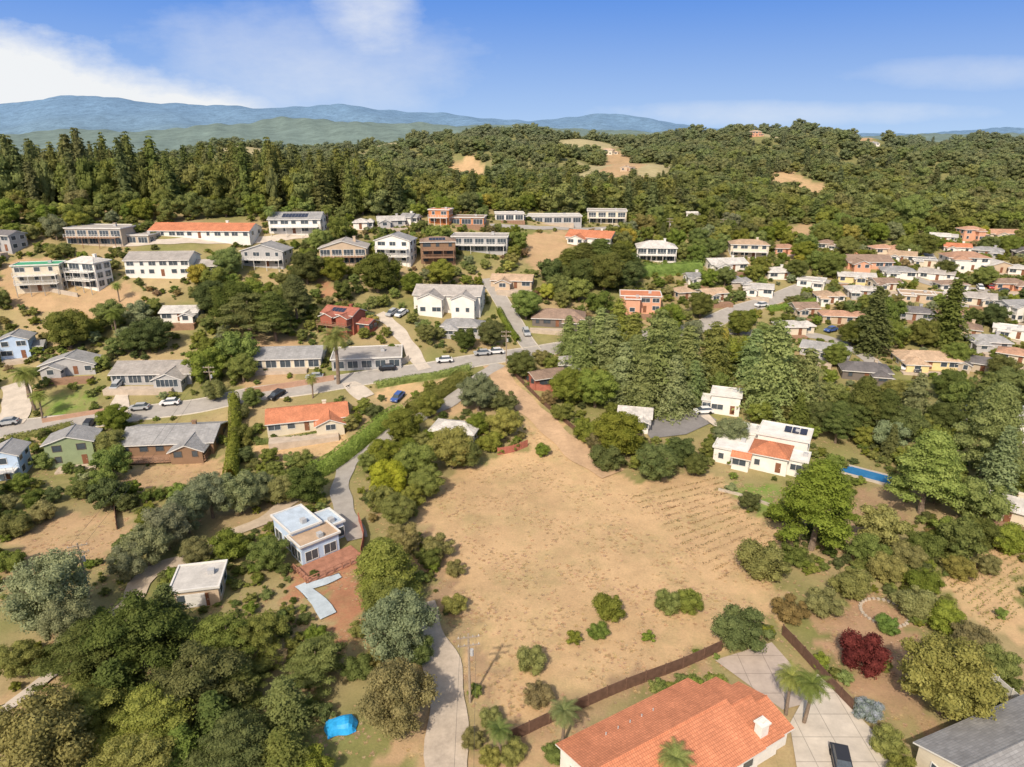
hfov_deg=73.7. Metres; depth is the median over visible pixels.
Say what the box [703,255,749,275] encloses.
house
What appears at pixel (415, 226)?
garden tree
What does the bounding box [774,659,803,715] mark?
palm tree
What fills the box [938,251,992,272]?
house
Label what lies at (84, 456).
door
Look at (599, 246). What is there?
pine tree
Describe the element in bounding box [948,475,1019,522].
garden tree
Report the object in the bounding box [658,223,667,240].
redwood tree
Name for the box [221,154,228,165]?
conifer tree
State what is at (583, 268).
broadleaf tree
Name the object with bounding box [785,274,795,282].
garden tree
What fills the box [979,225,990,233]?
garden tree
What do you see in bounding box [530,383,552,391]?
fence
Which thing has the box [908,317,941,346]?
broadleaf tree
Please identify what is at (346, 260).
window
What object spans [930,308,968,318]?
house
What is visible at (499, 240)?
window
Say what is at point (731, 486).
shrub
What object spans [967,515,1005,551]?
bush
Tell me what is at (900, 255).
house
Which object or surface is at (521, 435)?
shrub
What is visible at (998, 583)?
vine row
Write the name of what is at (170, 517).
eucalyptus tree
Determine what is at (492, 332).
broadleaf tree
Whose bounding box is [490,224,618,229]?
road
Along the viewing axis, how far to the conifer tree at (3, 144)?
261.01 m
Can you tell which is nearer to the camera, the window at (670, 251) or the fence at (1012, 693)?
the fence at (1012, 693)
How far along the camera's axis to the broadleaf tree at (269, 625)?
84.74 m
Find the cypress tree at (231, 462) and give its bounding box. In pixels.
[222,389,242,476]
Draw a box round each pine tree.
[253,291,297,341]
[280,274,311,318]
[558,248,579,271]
[573,242,595,258]
[589,238,612,255]
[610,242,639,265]
[625,252,648,274]
[626,334,646,367]
[665,318,682,355]
[766,458,860,550]
[820,400,856,443]
[848,375,882,424]
[865,388,903,428]
[882,428,970,514]
[951,381,1023,479]
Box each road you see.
[0,284,806,436]
[111,500,297,615]
[113,234,309,247]
[411,600,468,766]
[482,278,540,350]
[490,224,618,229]
[702,325,895,379]
[826,279,978,306]
[916,276,1014,295]
[922,253,937,268]
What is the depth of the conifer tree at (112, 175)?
261.74 m
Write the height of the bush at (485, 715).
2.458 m
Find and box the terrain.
[0,95,1023,766]
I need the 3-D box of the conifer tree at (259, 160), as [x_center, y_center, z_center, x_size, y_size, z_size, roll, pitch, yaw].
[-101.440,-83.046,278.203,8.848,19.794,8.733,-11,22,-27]
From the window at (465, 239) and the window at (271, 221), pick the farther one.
the window at (465, 239)
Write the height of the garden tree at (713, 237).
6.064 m
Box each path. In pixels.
[3,673,57,710]
[295,583,335,618]
[700,414,716,425]
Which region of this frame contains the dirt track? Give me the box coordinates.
[483,363,623,477]
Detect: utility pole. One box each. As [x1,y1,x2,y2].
[67,542,91,597]
[203,366,213,380]
[457,633,479,702]
[506,330,507,363]
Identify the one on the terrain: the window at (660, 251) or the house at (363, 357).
the house at (363, 357)
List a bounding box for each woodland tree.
[0,155,24,198]
[32,158,56,203]
[53,163,68,201]
[63,180,69,193]
[96,159,112,178]
[109,157,117,175]
[132,166,152,198]
[167,155,179,172]
[179,183,198,199]
[180,164,198,183]
[181,180,199,195]
[193,161,229,198]
[211,158,226,191]
[223,160,228,191]
[227,174,238,200]
[240,169,269,203]
[246,162,261,179]
[251,160,275,169]
[260,166,268,206]
[281,167,299,200]
[289,170,326,202]
[341,176,375,214]
[350,157,378,179]
[365,164,385,191]
[374,168,410,196]
[413,183,438,200]
[434,180,460,195]
[442,190,459,199]
[476,186,494,194]
[519,191,539,206]
[539,201,550,211]
[540,182,578,212]
[571,194,584,209]
[571,198,586,212]
[663,204,688,218]
[688,215,697,224]
[696,215,707,224]
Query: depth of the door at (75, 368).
167.55 m
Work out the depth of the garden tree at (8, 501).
119.94 m
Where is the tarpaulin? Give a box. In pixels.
[324,714,357,738]
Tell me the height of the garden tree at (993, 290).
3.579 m
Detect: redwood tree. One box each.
[42,193,50,204]
[44,207,49,218]
[419,193,427,206]
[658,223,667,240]
[660,209,670,232]
[785,392,810,426]
[842,286,901,358]
[878,424,900,463]
[924,279,977,348]
[974,425,1022,496]
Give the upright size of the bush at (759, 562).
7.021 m
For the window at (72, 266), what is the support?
in the house at (93, 272)
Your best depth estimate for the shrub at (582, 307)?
207.12 m
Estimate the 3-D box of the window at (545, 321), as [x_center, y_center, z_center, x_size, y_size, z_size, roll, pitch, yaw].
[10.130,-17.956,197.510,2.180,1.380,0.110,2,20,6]
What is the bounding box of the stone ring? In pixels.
[858,597,909,627]
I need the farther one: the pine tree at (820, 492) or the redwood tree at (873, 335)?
the redwood tree at (873, 335)
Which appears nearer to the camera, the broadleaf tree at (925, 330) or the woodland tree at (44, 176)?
the broadleaf tree at (925, 330)
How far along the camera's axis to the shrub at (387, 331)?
185.77 m
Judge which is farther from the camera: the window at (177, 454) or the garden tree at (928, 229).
the garden tree at (928, 229)
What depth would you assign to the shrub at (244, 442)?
143.45 m
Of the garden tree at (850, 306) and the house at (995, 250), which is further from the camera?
the house at (995, 250)
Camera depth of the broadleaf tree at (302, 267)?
206.09 m
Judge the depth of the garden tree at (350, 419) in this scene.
148.34 m
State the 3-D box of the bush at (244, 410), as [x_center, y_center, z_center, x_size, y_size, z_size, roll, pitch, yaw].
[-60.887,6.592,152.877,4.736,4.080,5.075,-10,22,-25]
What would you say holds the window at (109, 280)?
in the house at (93, 272)
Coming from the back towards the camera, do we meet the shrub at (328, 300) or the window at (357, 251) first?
the window at (357, 251)
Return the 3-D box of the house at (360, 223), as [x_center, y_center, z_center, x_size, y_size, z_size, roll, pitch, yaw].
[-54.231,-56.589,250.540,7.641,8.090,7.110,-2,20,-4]
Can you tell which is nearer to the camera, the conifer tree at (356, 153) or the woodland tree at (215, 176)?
the woodland tree at (215, 176)
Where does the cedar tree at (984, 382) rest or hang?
on the terrain
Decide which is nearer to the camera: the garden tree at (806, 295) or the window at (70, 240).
the window at (70, 240)
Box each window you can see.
[0,236,7,240]
[0,341,8,346]
[0,350,13,356]
[0,458,7,464]
[13,267,24,271]
[15,340,26,345]
[19,285,28,288]
[21,463,25,471]
[33,267,39,271]
[46,370,53,374]
[51,445,61,452]
[54,456,62,462]
[65,230,75,235]
[67,238,76,243]
[68,263,79,269]
[70,273,79,277]
[72,281,83,286]
[76,230,86,235]
[76,443,85,449]
[78,238,88,243]
[82,264,92,270]
[83,272,94,278]
[84,365,91,370]
[85,281,96,286]
[87,230,97,235]
[89,238,99,243]
[95,263,101,269]
[97,271,103,278]
[98,280,104,286]
[99,230,108,235]
[100,238,110,243]
[103,262,109,268]
[105,270,111,276]
[106,278,112,284]
[110,230,120,236]
[111,376,125,382]
[112,238,121,243]
[125,269,134,273]
[126,261,133,265]
[127,237,135,242]
[127,375,142,382]
[138,237,147,242]
[139,446,147,451]
[144,375,156,382]
[148,261,155,265]
[148,269,154,273]
[155,379,178,386]
[155,445,163,450]
[159,261,166,265]
[161,314,171,318]
[168,231,175,235]
[168,261,177,264]
[173,451,182,457]
[176,231,183,235]
[176,595,185,603]
[180,261,187,264]
[182,315,188,319]
[191,450,197,456]
[219,582,222,594]
[223,569,226,582]
[256,361,262,367]
[265,360,276,367]
[268,424,280,430]
[270,220,277,223]
[275,527,282,539]
[279,360,290,367]
[280,220,287,223]
[284,535,290,550]
[287,423,295,428]
[291,544,301,562]
[294,359,304,366]
[300,220,308,223]
[305,547,318,562]
[308,359,318,366]
[320,250,329,255]
[323,540,336,554]
[325,424,335,430]
[332,249,341,255]
[333,361,344,368]
[338,525,344,536]
[343,249,353,255]
[344,258,353,262]
[347,361,357,368]
[355,249,364,254]
[361,360,371,367]
[375,359,385,366]
[377,241,384,245]
[389,359,399,366]
[423,243,430,246]
[432,307,440,311]
[451,219,459,223]
[455,238,461,243]
[461,219,470,223]
[464,238,472,243]
[464,246,472,250]
[473,219,482,223]
[475,238,483,243]
[475,246,483,250]
[486,238,494,243]
[486,246,494,250]
[496,215,503,219]
[497,238,505,243]
[497,245,505,250]
[506,215,513,219]
[515,215,522,219]
[522,282,529,285]
[540,379,549,384]
[543,319,550,323]
[544,218,551,222]
[554,218,561,222]
[563,217,570,222]
[573,217,580,222]
[598,212,605,216]
[598,218,605,222]
[608,212,615,216]
[618,212,625,216]
[638,248,646,253]
[641,298,649,301]
[647,249,656,253]
[647,256,655,260]
[652,298,659,302]
[657,249,665,253]
[657,256,665,260]
[667,249,675,253]
[667,256,675,260]
[702,401,710,406]
[711,403,722,409]
[718,452,723,458]
[732,458,745,466]
[742,757,754,766]
[753,458,759,465]
[763,289,771,293]
[770,273,777,276]
[789,463,801,470]
[857,279,865,282]
[878,376,887,381]
[907,272,915,276]
[923,314,931,318]
[940,362,947,366]
[949,362,957,367]
[963,297,972,301]
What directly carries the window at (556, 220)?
in the house at (571, 220)
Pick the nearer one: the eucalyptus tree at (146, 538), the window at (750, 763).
the window at (750, 763)
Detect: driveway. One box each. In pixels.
[0,380,31,426]
[110,395,129,412]
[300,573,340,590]
[330,362,504,540]
[342,381,373,399]
[374,311,430,370]
[716,642,804,709]
[790,674,889,766]
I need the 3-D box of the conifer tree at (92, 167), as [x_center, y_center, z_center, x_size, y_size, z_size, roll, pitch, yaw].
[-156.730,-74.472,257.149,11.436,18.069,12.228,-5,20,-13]
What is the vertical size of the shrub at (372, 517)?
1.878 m
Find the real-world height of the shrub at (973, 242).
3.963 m
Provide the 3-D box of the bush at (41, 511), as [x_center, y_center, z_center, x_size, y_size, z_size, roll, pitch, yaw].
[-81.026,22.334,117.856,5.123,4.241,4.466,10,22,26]
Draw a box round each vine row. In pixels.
[632,477,718,497]
[637,481,722,502]
[642,486,724,507]
[652,491,726,513]
[656,496,733,519]
[663,502,732,523]
[668,507,743,529]
[677,513,744,536]
[680,518,751,544]
[691,522,757,547]
[695,528,761,556]
[955,554,1014,592]
[963,559,1018,599]
[967,562,1023,604]
[971,575,1023,610]
[978,583,1022,617]
[985,591,1022,624]
[991,602,1023,630]
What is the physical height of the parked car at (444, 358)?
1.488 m
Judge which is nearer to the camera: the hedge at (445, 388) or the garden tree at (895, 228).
the hedge at (445, 388)
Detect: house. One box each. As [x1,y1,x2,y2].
[0,230,27,259]
[0,328,47,366]
[0,437,32,480]
[9,260,68,297]
[36,349,100,385]
[40,424,102,474]
[62,254,113,294]
[63,223,159,247]
[102,359,195,395]
[118,420,227,464]
[122,251,221,278]
[147,220,262,244]
[158,305,204,330]
[170,559,227,608]
[239,240,293,271]
[251,345,326,375]
[265,399,348,449]
[267,212,326,237]
[270,504,360,582]
[316,304,378,337]
[317,236,370,267]
[330,344,402,370]
[352,218,374,229]
[373,231,416,266]
[376,213,407,231]
[401,211,422,225]
[412,284,485,318]
[419,236,455,266]
[427,207,453,225]
[428,418,478,449]
[439,318,485,339]
[450,231,508,254]
[451,214,486,230]
[489,273,534,296]
[494,210,524,224]
[524,213,582,227]
[525,367,563,389]
[529,308,585,334]
[555,677,794,766]
[558,355,579,372]
[565,228,615,246]
[587,208,627,224]
[603,148,618,154]
[617,405,653,433]
[619,289,661,319]
[620,165,635,171]
[635,238,677,263]
[672,283,696,299]
[683,270,708,287]
[686,211,698,215]
[695,287,733,307]
[701,385,742,416]
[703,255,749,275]
[712,420,813,476]
[727,276,751,291]
[728,237,770,259]
[743,282,774,301]
[749,130,763,136]
[765,264,791,279]
[771,320,816,339]
[772,244,794,257]
[788,302,820,321]
[796,276,826,290]
[799,339,853,369]
[811,290,846,306]
[817,310,865,324]
[818,239,837,250]
[836,271,877,285]
[837,359,894,386]
[842,285,876,299]
[845,254,894,272]
[867,244,895,253]
[867,277,903,294]
[878,266,918,279]
[887,249,917,264]
[888,349,963,376]
[897,289,947,303]
[899,304,934,323]
[912,256,937,267]
[913,694,1023,766]
[917,267,956,280]
[930,232,958,241]
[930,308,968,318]
[931,277,970,291]
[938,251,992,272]
[942,241,972,251]
[956,226,989,242]
[957,355,992,374]
[959,319,983,334]
[961,291,997,309]
[962,331,1014,356]
[971,245,1004,258]
[984,259,1019,275]
[985,278,1023,293]
[985,490,1023,529]
[988,229,1018,236]
[992,322,1023,344]
[995,299,1023,324]
[995,346,1023,369]
[1007,264,1023,275]
[1009,247,1023,256]
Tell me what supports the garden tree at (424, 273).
on the terrain
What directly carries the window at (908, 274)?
in the house at (905, 272)
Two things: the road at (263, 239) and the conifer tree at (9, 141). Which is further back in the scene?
the conifer tree at (9, 141)
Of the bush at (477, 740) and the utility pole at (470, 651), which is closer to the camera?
the bush at (477, 740)
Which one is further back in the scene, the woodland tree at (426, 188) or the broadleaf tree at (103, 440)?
the woodland tree at (426, 188)
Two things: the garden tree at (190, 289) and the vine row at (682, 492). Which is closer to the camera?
the vine row at (682, 492)
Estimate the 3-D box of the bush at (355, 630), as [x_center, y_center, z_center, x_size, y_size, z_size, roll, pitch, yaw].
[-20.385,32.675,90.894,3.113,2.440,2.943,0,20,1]
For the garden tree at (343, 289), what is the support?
on the terrain
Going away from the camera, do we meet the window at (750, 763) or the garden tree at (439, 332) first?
the window at (750, 763)
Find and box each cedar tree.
[553,315,577,355]
[557,319,601,372]
[586,314,627,379]
[589,307,608,362]
[602,342,637,406]
[610,298,628,345]
[619,353,666,421]
[620,312,647,370]
[622,308,701,420]
[652,355,698,425]
[676,325,717,399]
[683,360,708,406]
[697,321,740,388]
[728,319,816,424]
[732,328,766,386]
[788,348,836,425]
[899,372,935,417]
[957,371,997,439]
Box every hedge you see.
[3,420,73,438]
[252,431,316,445]
[304,403,404,476]
[373,362,472,388]
[402,368,468,414]
[496,306,520,341]
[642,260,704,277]
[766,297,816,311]
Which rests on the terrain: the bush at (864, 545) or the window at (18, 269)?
the bush at (864, 545)
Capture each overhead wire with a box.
[72,368,210,542]
[454,635,475,765]
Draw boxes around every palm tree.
[5,366,40,410]
[10,366,32,397]
[27,390,48,418]
[101,308,123,337]
[111,281,121,301]
[263,205,276,216]
[305,373,317,397]
[315,326,351,383]
[320,204,333,228]
[485,716,513,753]
[549,696,581,740]
[656,736,696,766]
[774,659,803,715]
[794,667,834,723]
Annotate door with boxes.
[21,350,26,357]
[73,366,78,373]
[81,454,88,463]
[185,592,206,607]
[205,593,209,604]
[304,421,309,430]
[729,406,734,414]
[775,463,780,472]
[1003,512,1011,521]
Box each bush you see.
[0,512,33,536]
[0,549,27,572]
[29,500,58,523]
[229,403,250,417]
[229,423,253,440]
[237,445,254,462]
[293,742,336,766]
[304,625,328,641]
[338,651,373,681]
[346,619,364,637]
[356,649,380,667]
[422,532,455,559]
[441,593,467,614]
[445,559,467,577]
[461,726,486,750]
[465,413,489,434]
[475,431,504,451]
[478,705,502,729]
[478,744,502,766]
[499,735,528,766]
[515,644,547,676]
[522,680,555,709]
[535,442,550,456]
[540,390,558,404]
[541,739,560,765]
[549,403,574,420]
[573,420,595,442]
[584,432,602,448]
[586,619,610,639]
[588,444,625,471]
[591,591,626,622]
[654,587,681,616]
[677,588,704,615]
[710,603,776,652]
[734,536,792,582]
[770,593,811,625]
[805,586,846,618]
[827,566,875,600]
[837,627,893,679]
[843,532,893,564]
[851,695,884,723]
[866,550,910,584]
[868,721,911,761]
[874,612,900,635]
[882,662,893,673]
[884,752,916,766]
[887,584,940,619]
[890,539,930,569]
[903,567,946,594]
[905,530,948,560]
[927,598,966,636]
[930,515,952,536]
[939,554,978,581]
[949,619,1002,653]
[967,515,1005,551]
[972,554,1002,575]
[980,642,1023,680]
[992,521,1023,555]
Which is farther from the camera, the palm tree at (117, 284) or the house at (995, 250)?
the house at (995, 250)
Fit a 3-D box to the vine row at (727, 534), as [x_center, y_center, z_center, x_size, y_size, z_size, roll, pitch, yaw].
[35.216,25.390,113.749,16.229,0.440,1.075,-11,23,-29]
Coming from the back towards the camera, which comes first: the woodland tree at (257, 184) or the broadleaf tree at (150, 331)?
the woodland tree at (257, 184)
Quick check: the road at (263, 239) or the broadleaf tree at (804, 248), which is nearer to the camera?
the road at (263, 239)
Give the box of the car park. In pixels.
[647,410,715,437]
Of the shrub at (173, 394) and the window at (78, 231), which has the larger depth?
the window at (78, 231)
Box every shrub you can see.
[0,317,10,323]
[2,365,14,371]
[20,309,30,315]
[23,209,33,215]
[28,316,40,324]
[32,242,42,246]
[33,246,41,251]
[38,332,47,339]
[58,242,71,248]
[67,381,78,389]
[77,471,93,484]
[138,491,151,502]
[150,488,165,500]
[152,290,161,295]
[155,391,168,399]
[162,487,169,498]
[167,391,177,396]
[171,333,180,338]
[172,289,181,294]
[218,434,225,441]
[240,437,253,447]
[321,296,335,304]
[368,513,377,521]
[379,327,392,336]
[446,346,453,352]
[495,267,504,272]
[517,431,525,439]
[521,248,528,255]
[529,269,539,276]
[574,410,584,416]
[577,305,585,310]
[641,629,655,641]
[647,283,656,289]
[650,436,661,444]
[724,482,737,490]
[753,308,762,317]
[811,270,818,276]
[813,447,827,455]
[846,380,854,385]
[900,258,909,266]
[907,301,915,305]
[923,526,937,531]
[970,240,977,245]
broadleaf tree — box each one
[0,638,44,680]
[0,685,101,766]
[5,472,34,492]
[22,616,143,693]
[41,308,91,348]
[58,683,128,736]
[66,660,98,690]
[76,589,196,685]
[81,728,176,766]
[85,656,149,739]
[89,298,128,329]
[90,679,197,766]
[93,428,125,450]
[94,403,132,429]
[117,327,142,350]
[128,317,174,352]
[145,583,202,650]
[145,639,256,723]
[160,722,212,766]
[173,706,276,766]
[177,535,213,563]
[184,609,262,656]
[188,689,243,757]
[190,280,224,309]
[201,379,225,400]
[206,279,256,326]
[207,247,242,274]
[209,292,282,338]
[211,660,272,710]
[220,607,293,673]
[223,352,259,382]
[241,387,264,406]
[246,534,289,570]
[254,674,323,744]
[255,725,321,766]
[265,473,293,502]
[279,630,347,698]
[284,462,329,502]
[288,251,324,283]
[306,229,333,250]
[319,256,348,281]
[351,411,361,423]
[351,536,423,607]
[352,252,402,292]
[352,656,439,741]
[356,451,377,471]
[358,574,408,623]
[366,438,401,463]
[368,458,408,491]
[378,492,416,524]
[380,407,425,440]
[385,522,421,553]
[391,441,438,478]
[399,273,424,292]
[402,634,435,666]
[407,464,445,497]
[414,390,445,416]
[416,324,436,341]
[425,258,456,283]
[425,425,472,467]
[451,441,483,467]
[452,327,475,348]
[456,371,500,411]
[476,319,505,345]
[483,406,523,438]
[506,350,536,378]
[509,290,542,319]
[547,367,586,401]
[560,258,595,282]
[574,368,620,407]
[589,251,625,291]
[591,410,647,454]
[617,260,643,286]
[635,442,678,479]
[660,303,685,328]
[668,436,696,465]
[683,291,713,317]
[683,452,710,475]
[715,266,736,285]
[726,309,753,334]
[750,322,772,341]
[751,255,772,273]
[780,401,794,419]
[783,259,809,280]
[790,241,816,258]
[805,401,833,426]
[814,222,840,240]
[818,253,847,277]
[821,343,852,365]
[831,401,874,436]
[833,236,861,253]
[838,320,864,345]
[856,294,873,311]
[872,196,894,208]
[879,379,911,404]
[882,317,913,344]
[888,406,931,439]
[891,194,933,219]
[896,628,1008,720]
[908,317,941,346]
[911,232,940,255]
[927,401,967,430]
[931,368,975,394]
[932,259,959,272]
[940,341,977,361]
[972,265,999,284]
[976,236,1001,246]
[982,302,1014,325]
[985,353,1023,375]
[993,366,1023,399]
[999,234,1021,249]
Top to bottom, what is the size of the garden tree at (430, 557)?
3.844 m
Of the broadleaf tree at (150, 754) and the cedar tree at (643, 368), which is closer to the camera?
the broadleaf tree at (150, 754)
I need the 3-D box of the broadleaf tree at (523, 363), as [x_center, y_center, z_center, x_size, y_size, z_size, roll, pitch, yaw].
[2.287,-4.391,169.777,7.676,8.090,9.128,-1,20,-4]
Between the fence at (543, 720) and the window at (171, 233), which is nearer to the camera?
the fence at (543, 720)
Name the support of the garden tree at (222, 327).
on the terrain
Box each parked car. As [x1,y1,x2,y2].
[0,416,19,425]
[82,418,95,425]
[109,379,122,387]
[128,402,150,410]
[159,397,180,405]
[267,388,285,399]
[305,372,323,378]
[378,363,395,370]
[385,307,398,315]
[390,390,405,401]
[394,308,407,316]
[436,355,452,362]
[473,348,490,355]
[488,347,503,353]
[522,326,530,335]
[693,406,713,413]
[754,301,767,306]
[823,325,837,332]
[829,742,852,766]
[976,283,984,289]
[986,283,994,288]
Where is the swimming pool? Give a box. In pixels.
[841,464,892,485]
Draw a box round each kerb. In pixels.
[0,285,825,437]
[20,283,796,419]
[483,284,523,349]
[506,296,540,348]
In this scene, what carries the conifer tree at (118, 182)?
on the terrain
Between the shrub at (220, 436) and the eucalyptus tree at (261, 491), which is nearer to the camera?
the eucalyptus tree at (261, 491)
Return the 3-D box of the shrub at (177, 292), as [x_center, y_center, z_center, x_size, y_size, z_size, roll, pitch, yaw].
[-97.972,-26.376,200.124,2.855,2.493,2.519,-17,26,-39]
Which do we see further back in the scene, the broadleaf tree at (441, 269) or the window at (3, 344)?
the broadleaf tree at (441, 269)
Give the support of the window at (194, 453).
in the house at (193, 441)
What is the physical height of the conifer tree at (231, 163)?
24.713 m
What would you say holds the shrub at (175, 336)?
on the terrain
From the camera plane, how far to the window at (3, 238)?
212.53 m
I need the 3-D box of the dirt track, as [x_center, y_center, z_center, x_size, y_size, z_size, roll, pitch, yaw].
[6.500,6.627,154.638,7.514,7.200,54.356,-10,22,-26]
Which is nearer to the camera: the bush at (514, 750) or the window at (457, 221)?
the bush at (514, 750)
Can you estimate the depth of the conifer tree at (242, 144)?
281.96 m
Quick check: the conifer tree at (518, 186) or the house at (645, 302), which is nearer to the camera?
the house at (645, 302)
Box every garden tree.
[0,197,21,220]
[0,222,19,230]
[0,493,18,509]
[6,194,27,211]
[19,225,41,240]
[20,488,46,507]
[24,198,36,209]
[37,213,67,239]
[42,486,65,502]
[45,203,58,214]
[57,203,70,214]
[60,203,84,216]
[60,246,76,255]
[62,189,92,204]
[64,480,89,498]
[72,197,90,209]
[83,205,101,218]
[85,477,130,509]
[87,444,133,473]
[87,467,117,484]
[88,319,104,331]
[88,331,102,342]
[102,337,122,355]
[104,210,119,221]
[105,191,131,212]
[110,258,119,269]
[113,326,129,336]
[114,493,137,510]
[121,299,153,326]
[125,480,144,493]
[133,510,150,528]
[152,203,161,215]
[181,346,225,382]
[185,263,205,285]
[187,285,197,294]
[193,336,216,350]
[196,314,207,322]
[199,316,215,329]
[214,197,237,216]
[217,324,233,334]
[224,273,239,281]
[232,201,241,213]
[265,196,281,211]
[274,272,287,283]
[276,289,289,304]
[277,239,286,244]
[278,465,298,475]
[300,242,309,248]
[303,320,315,330]
[306,304,312,314]
[332,279,351,300]
[339,300,353,306]
[342,414,357,430]
[351,283,363,293]
[365,404,383,419]
[365,484,393,512]
[366,314,379,323]
[400,483,425,505]
[409,222,419,230]
[412,432,428,446]
[413,232,427,243]
[415,547,441,569]
[419,268,430,278]
[424,429,434,439]
[435,327,446,338]
[456,191,479,210]
[459,261,469,269]
[461,275,472,284]
[463,255,473,263]
[482,193,491,206]
[486,225,495,232]
[490,389,518,412]
[500,260,509,267]
[502,260,514,271]
[503,252,518,264]
[531,349,552,366]
[536,258,565,279]
[539,283,554,299]
[545,274,570,292]
[565,277,593,300]
[585,316,593,329]
[620,227,637,241]
[623,285,634,289]
[625,220,637,229]
[632,213,656,229]
[662,286,673,294]
[665,275,674,282]
[681,319,703,341]
[683,310,692,320]
[690,238,707,252]
[696,223,704,229]
[699,269,719,285]
[701,223,716,236]
[705,234,719,243]
[708,327,729,345]
[722,212,741,224]
[724,335,750,363]
[735,221,760,233]
[737,491,761,511]
[752,217,764,224]
[772,217,789,225]
[780,541,808,567]
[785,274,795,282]
[787,355,804,375]
[793,255,804,259]
[795,317,806,320]
[800,287,813,293]
[801,291,811,298]
[833,301,844,309]
[838,217,854,225]
[841,224,861,240]
[843,300,861,311]
[852,503,912,544]
[857,249,867,253]
[872,419,911,447]
[887,221,904,240]
[891,294,905,301]
[895,244,907,250]
[896,236,912,248]
[900,329,911,344]
[902,222,917,235]
[915,424,967,450]
[921,413,934,429]
[924,226,937,232]
[925,223,939,229]
[925,301,936,308]
[925,490,941,503]
[934,516,989,556]
[936,217,949,229]
[938,381,976,406]
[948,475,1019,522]
[964,308,985,323]
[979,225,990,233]
[987,289,999,292]
[993,292,1006,296]
[998,296,1007,299]
[1009,256,1023,263]
[1011,471,1023,492]
[1015,253,1023,257]
[1018,288,1023,298]
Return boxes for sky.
[0,0,1023,133]
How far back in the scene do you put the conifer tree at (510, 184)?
298.22 m
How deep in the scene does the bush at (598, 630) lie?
89.66 m
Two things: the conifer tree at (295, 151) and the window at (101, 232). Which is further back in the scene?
the conifer tree at (295, 151)
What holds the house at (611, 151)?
on the terrain
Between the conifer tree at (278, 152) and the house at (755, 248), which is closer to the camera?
the house at (755, 248)
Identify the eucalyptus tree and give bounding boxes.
[0,546,94,633]
[34,597,95,644]
[104,541,147,580]
[119,521,175,565]
[140,501,193,550]
[160,489,210,532]
[182,471,233,518]
[220,469,261,513]
[241,470,274,505]
[359,587,443,661]
[712,417,751,439]
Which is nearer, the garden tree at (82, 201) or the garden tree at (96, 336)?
the garden tree at (96, 336)
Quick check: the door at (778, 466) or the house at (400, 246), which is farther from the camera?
the house at (400, 246)
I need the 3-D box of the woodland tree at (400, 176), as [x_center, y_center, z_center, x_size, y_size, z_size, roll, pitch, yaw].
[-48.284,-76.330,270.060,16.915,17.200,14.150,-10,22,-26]
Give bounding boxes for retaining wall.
[42,408,103,422]
[48,287,78,296]
[245,375,333,391]
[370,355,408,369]
[718,488,769,505]
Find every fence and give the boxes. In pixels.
[113,502,117,529]
[358,513,364,551]
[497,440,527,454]
[508,640,722,740]
[513,373,591,442]
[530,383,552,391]
[782,624,853,708]
[991,673,1019,699]
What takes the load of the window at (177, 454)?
in the house at (193, 441)
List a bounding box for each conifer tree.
[0,134,10,158]
[4,135,17,153]
[5,144,28,198]
[20,143,41,199]
[21,139,34,158]
[29,145,38,158]
[37,148,59,201]
[43,141,62,202]
[47,167,62,203]
[55,143,65,203]
[57,134,75,203]
[58,134,74,158]
[61,148,78,198]
[68,127,92,199]
[69,128,84,156]
[79,139,89,161]
[88,161,99,199]
[94,139,106,166]
[98,132,107,152]
[106,148,112,159]
[108,165,118,191]
[110,136,140,193]
[111,167,133,193]
[120,131,138,171]
[125,158,137,192]
[136,148,151,199]
[143,135,161,198]
[151,161,160,188]
[159,150,178,203]
[168,152,178,162]
[171,173,183,199]
[175,160,187,184]
[177,147,186,171]
[180,145,188,162]
[186,156,194,164]
[195,143,208,162]
[196,165,207,197]
[198,145,210,164]
[199,150,209,163]
[207,142,217,162]
[214,141,225,162]
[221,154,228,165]
[224,140,231,190]
[225,142,233,190]
[229,143,240,197]
[232,142,256,206]
[232,150,249,204]
[239,138,248,150]
[243,148,252,164]
[254,149,259,162]
[256,154,263,165]
[261,137,280,193]
[263,137,282,206]
[270,142,281,196]
[276,146,283,163]
[277,165,289,207]
[278,160,290,187]
[284,143,294,167]
[286,149,295,170]
[292,145,298,156]
[294,154,305,168]
[295,155,303,173]
[301,165,308,172]
[306,149,315,167]
[308,164,314,172]
[312,150,341,205]
[312,163,340,212]
[327,160,340,206]
[330,146,342,161]
[332,153,345,204]
[333,165,345,207]
[337,172,345,206]
[343,148,352,161]
[353,148,359,159]
[354,154,366,181]
[359,170,369,210]
[383,159,400,187]
[383,170,402,212]
[388,179,406,215]
[464,169,479,191]
[464,174,477,193]
[495,170,507,187]
[495,174,504,191]
[506,179,516,196]
[513,179,525,197]
[536,174,551,207]
[559,187,575,212]
[571,174,578,192]
[577,186,593,212]
[582,176,594,207]
[593,181,605,207]
[620,190,636,215]
[642,182,661,215]
[656,190,668,207]
[702,208,716,225]

